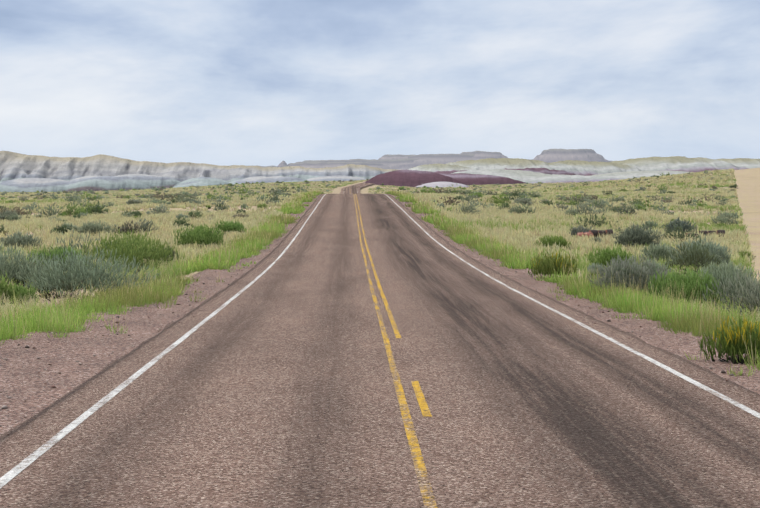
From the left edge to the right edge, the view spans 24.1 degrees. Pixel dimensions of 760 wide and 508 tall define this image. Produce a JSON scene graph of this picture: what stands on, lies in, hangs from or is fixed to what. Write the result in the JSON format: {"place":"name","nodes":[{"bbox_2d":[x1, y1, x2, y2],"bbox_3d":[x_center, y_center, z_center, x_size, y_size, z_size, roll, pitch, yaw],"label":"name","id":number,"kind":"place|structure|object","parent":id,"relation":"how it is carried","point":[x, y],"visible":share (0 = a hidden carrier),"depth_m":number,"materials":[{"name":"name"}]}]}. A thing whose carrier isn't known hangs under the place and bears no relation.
{"place":"outdoors","nodes":[
{"label":"outdoors","id":0,"kind":"place"},
{"bbox_2d":[0,151,396,191],"bbox_3d":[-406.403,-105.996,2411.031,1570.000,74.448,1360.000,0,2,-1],"label":"badlands","id":1,"kind":"structure","parent":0,"point":[19,172],"depth_m":2215.95,"materials":[{"name":"grey stone"}]},
{"bbox_2d":[0,183,759,507],"bbox_3d":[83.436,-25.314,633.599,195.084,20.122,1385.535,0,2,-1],"label":"road asphalt","id":2,"kind":"structure","parent":0,"point":[273,386],"depth_m":17.72,"materials":[{"name":"grey asphalt"}]},
{"bbox_2d":[0,188,344,487],"bbox_3d":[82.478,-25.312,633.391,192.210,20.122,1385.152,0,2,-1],"label":"edge line","id":3,"kind":"object","parent":2,"relation":"on","point":[12,473],"visible":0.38,"depth_m":18.41,"materials":[{"name":"white paint"}]},
{"bbox_2d":[0,182,759,434],"bbox_3d":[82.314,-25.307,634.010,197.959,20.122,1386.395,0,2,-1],"label":"shoulder gravel","id":4,"kind":"structure","parent":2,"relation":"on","point":[30,387],"depth_m":26.42,"materials":[{"name":"brown gravel"}]},
{"bbox_2d":[350,189,431,415],"bbox_3d":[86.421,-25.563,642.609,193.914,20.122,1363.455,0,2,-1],"label":"dashed yellow line","id":5,"kind":"object","parent":2,"relation":"on","point":[423,405],"visible":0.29,"depth_m":29.62,"materials":[{"name":"yellow paint"}]},
{"bbox_2d":[352,187,436,507],"bbox_3d":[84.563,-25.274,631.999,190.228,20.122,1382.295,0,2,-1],"label":"solid yellow line","id":6,"kind":"object","parent":2,"relation":"on","point":[428,497],"visible":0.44,"depth_m":16.84,"materials":[{"name":"yellow paint"}]},
{"bbox_2d":[357,192,759,417],"bbox_3d":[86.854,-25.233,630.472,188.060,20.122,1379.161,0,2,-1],"label":"edge line","id":7,"kind":"object","parent":2,"relation":"on","point":[728,399],"visible":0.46,"depth_m":24.34,"materials":[{"name":"white paint"}]},
{"bbox_2d":[0,168,759,322],"bbox_3d":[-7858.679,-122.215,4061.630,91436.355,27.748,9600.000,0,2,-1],"label":"ground","id":8,"kind":"structure","parent":0,"point":[748,186],"depth_m":161.85,"materials":[{"name":"soil"}]},
{"bbox_2d":[0,169,759,364],"bbox_3d":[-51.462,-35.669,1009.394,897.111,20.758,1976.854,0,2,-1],"label":"shrubs","id":9,"kind":"object","parent":8,"relation":"on","point":[723,279],"visible":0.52,"depth_m":54.74,"materials":[{"name":"green plant"}]},
{"bbox_2d":[0,168,759,324],"bbox_3d":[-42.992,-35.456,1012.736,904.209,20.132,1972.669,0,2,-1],"label":"bunch grass","id":10,"kind":"structure","parent":8,"relation":"on","point":[540,221],"depth_m":114.19,"materials":[{"name":"yellow plant"}]},
{"bbox_2d":[0,189,759,376],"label":"verge grass","id":11,"kind":"structure","parent":8,"relation":"on","point":[675,314],"depth_m":37.59,"materials":[{"name":"green plant"}]},
{"bbox_2d":[577,232,593,236],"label":"petrified log end","id":12,"kind":"object","parent":8,"relation":"on","point":[579,234],"visible":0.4,"depth_m":83.95,"materials":[{"name":"pink stone"}]},
{"bbox_2d":[581,229,612,237],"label":"petrified log","id":13,"kind":"object","parent":8,"relation":"on","point":[601,232],"visible":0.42,"depth_m":84.35,"materials":[{"name":"brown stone"}]},
{"bbox_2d":[699,230,724,236],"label":"petrified log","id":14,"kind":"object","parent":8,"relation":"on","point":[711,232],"visible":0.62,"depth_m":86.41,"materials":[{"name":"brown stone"}]},
{"bbox_2d":[0,0,759,165],"label":"sky","id":15,"kind":"structure","parent":0,"point":[214,82],"materials":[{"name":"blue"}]},
{"bbox_2d":[256,149,611,169],"bbox_3d":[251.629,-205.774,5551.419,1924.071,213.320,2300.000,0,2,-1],"label":"distant mesas","id":16,"kind":"structure","parent":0,"point":[398,162],"depth_m":5054.61,"materials":[{"name":"grey stone"}]},
{"bbox_2d":[364,156,759,187],"bbox_3d":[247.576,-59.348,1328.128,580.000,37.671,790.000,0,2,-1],"label":"badlands","id":17,"kind":"structure","parent":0,"point":[488,171],"depth_m":1347.51,"materials":[{"name":"grey stone"}]}
]}

